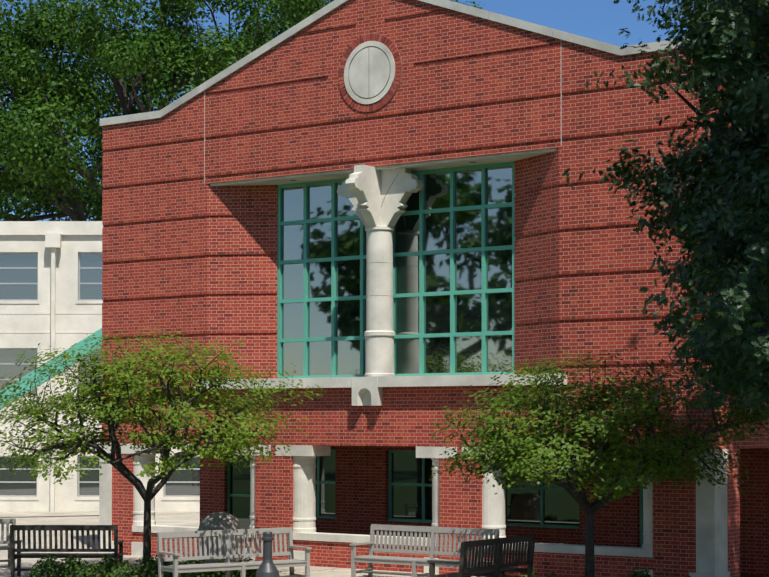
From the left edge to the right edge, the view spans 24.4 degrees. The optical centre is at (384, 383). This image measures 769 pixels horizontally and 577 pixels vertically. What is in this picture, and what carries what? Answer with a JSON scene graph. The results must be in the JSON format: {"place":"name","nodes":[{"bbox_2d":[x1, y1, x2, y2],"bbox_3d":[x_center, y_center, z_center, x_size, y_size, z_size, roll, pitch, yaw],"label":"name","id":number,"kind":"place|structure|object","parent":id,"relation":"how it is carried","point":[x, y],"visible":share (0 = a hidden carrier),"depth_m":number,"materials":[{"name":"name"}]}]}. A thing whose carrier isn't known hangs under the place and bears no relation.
{"place":"outdoors","nodes":[
{"label":"outdoors","id":0,"kind":"place"},
{"bbox_2d":[0,0,172,220],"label":"tree","id":1,"kind":"object","parent":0,"point":[4,13],"depth_m":83.70,"materials":[{"name":"green plant"}]},
{"bbox_2d":[0,0,296,220],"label":"tree","id":2,"kind":"object","parent":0,"point":[140,47],"depth_m":79.68,"materials":[{"name":"green plant"}]},
{"bbox_2d":[87,0,484,182],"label":"tree","id":3,"kind":"object","parent":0,"point":[309,8],"depth_m":86.45,"materials":[{"name":"green plant"}]},
{"bbox_2d":[0,0,707,220],"label":"sky","id":4,"kind":"structure","parent":0,"point":[599,20],"materials":[{"name":"blue"}]},
{"bbox_2d":[0,511,768,576],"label":"plaza pavement","id":5,"kind":"structure","parent":0,"point":[190,519],"depth_m":45.58,"materials":[{"name":"concrete"}]},
{"bbox_2d":[0,518,15,566],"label":"bench","id":6,"kind":"object","parent":5,"relation":"on","point":[7,522],"visible":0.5,"depth_m":35.26,"materials":[{"name":"grey wood"}]},
{"bbox_2d":[10,525,123,576],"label":"bench","id":7,"kind":"object","parent":5,"relation":"on","point":[19,555],"visible":0.96,"depth_m":33.10,"materials":[{"name":"grey wood"}]},
{"bbox_2d":[0,221,199,511],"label":"building walls","id":8,"kind":"structure","parent":5,"relation":"on","point":[25,324],"depth_m":57.82,"materials":[{"name":"white paint"}]},
{"bbox_2d":[0,328,102,408],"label":"green canopy","id":9,"kind":"object","parent":8,"relation":"attached to","point":[78,345],"visible":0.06,"depth_m":51.81,"materials":[{"name":"teal"}]},
{"bbox_2d":[45,233,60,511],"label":"downspout","id":10,"kind":"object","parent":8,"relation":"attached to","point":[53,241],"visible":0.85,"depth_m":57.53,"materials":[{"name":"metal"}]},
{"bbox_2d":[0,252,199,496],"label":"window frames","id":11,"kind":"structure","parent":8,"relation":"in","point":[79,482],"depth_m":57.96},
{"bbox_2d":[0,254,199,494],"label":"window glass","id":12,"kind":"object","parent":11,"relation":"in","point":[29,291],"visible":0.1,"depth_m":58.00,"materials":[{"name":"glass"}]},
{"bbox_2d":[0,321,325,558],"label":"tree","id":13,"kind":"object","parent":5,"relation":"on","point":[159,397],"depth_m":32.36,"materials":[{"name":"green plant"}]},
{"bbox_2d":[198,512,240,563],"bbox_3d":[-3.166,3.057,34.238,0.850,1.180,0.850,-1,-1,36],"label":"litter bin","id":14,"kind":"object","parent":5,"relation":"on","point":[219,521],"visible":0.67,"depth_m":33.93,"materials":[{"name":"grey metal"}]},
{"bbox_2d":[157,527,311,576],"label":"bench","id":15,"kind":"object","parent":5,"relation":"on","point":[227,566],"visible":0.96,"depth_m":31.45,"materials":[{"name":"grey wood"}]},
{"bbox_2d":[255,532,279,576],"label":"ash urn","id":16,"kind":"object","parent":5,"relation":"on","point":[267,568],"visible":1,"depth_m":30.14,"materials":[{"name":"grey metal"}]},
{"bbox_2d":[27,553,690,576],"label":"shrubs","id":17,"kind":"object","parent":5,"relation":"on","point":[137,570],"depth_m":32.13,"materials":[{"name":"green plant"}]},
{"bbox_2d":[349,524,499,576],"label":"bench","id":18,"kind":"object","parent":5,"relation":"on","point":[371,558],"visible":0.81,"depth_m":32.55,"materials":[{"name":"grey wood"}]},
{"bbox_2d":[102,0,768,576],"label":"brick building walls","id":19,"kind":"structure","parent":5,"relation":"on","point":[188,252],"depth_m":34.61,"materials":[{"name":"red brick"}]},
{"bbox_2d":[338,33,401,111],"bbox_3d":[-0.294,-6.154,35.248,1.560,1.560,0.016,-1,-1,36],"label":"brick ring","id":20,"kind":"object","parent":19,"relation":"attached to","point":[393,49],"visible":0.85,"depth_m":35.20,"materials":[{"name":"red"}]},
{"bbox_2d":[194,41,566,405],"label":"stone trim","id":21,"kind":"structure","parent":19,"relation":"attached to","point":[378,197],"depth_m":35.17,"materials":[{"name":"stone"}]},
{"bbox_2d":[204,91,561,182],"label":"brick control joints","id":22,"kind":"object","parent":19,"relation":"attached to","point":[205,137],"visible":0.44,"depth_m":37.77,"materials":[{"name":"beige"}]},
{"bbox_2d":[277,161,515,377],"bbox_3d":[0.155,-2.172,35.788,5.860,4.100,0.100,-1,-1,36],"label":"window frame","id":23,"kind":"object","parent":19,"relation":"in","point":[421,294],"visible":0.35,"depth_m":35.49,"materials":[{"name":"teal metal"}]},
{"bbox_2d":[282,166,511,375],"bbox_3d":[0.161,-2.171,35.796,5.860,4.100,0.009,-1,-1,36],"label":"window glass","id":24,"kind":"object","parent":23,"relation":"in","point":[468,310],"visible":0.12,"depth_m":35.44,"materials":[{"name":"clear glass"}]},
{"bbox_2d":[100,0,695,125],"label":"roof coping","id":25,"kind":"object","parent":19,"relation":"on","point":[335,4],"visible":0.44,"depth_m":35.68,"materials":[{"name":"stone"}]},
{"bbox_2d":[98,443,729,576],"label":"stone columns and trim","id":26,"kind":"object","parent":19,"relation":"attached to","point":[711,535],"visible":0.46,"depth_m":34.23,"materials":[{"name":"beige stone"}]},
{"bbox_2d":[133,444,768,576],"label":"brick wall","id":27,"kind":"structure","parent":5,"relation":"on","point":[361,489],"depth_m":36.63,"materials":[{"name":"red brick"}]},
{"bbox_2d":[227,449,642,546],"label":"window frames","id":28,"kind":"structure","parent":27,"relation":"in","point":[541,487],"depth_m":38.37,"materials":[{"name":"green metal"}]},
{"bbox_2d":[427,535,534,576],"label":"dark bench","id":29,"kind":"object","parent":5,"relation":"on","point":[501,565],"visible":1,"depth_m":29.34,"materials":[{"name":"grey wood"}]},
{"bbox_2d":[429,342,768,576],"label":"tree","id":30,"kind":"object","parent":5,"relation":"on","point":[619,458],"depth_m":27.88,"materials":[{"name":"green plant"}]},
{"bbox_2d":[740,574,764,576],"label":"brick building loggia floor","id":31,"kind":"structure","parent":5,"relation":"on","point":[751,576],"depth_m":33.46,"materials":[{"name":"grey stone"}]},
{"bbox_2d":[562,0,768,422],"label":"oak tree","id":32,"kind":"object","parent":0,"point":[720,52],"depth_m":20.48,"materials":[{"name":"green plant"}]}
]}

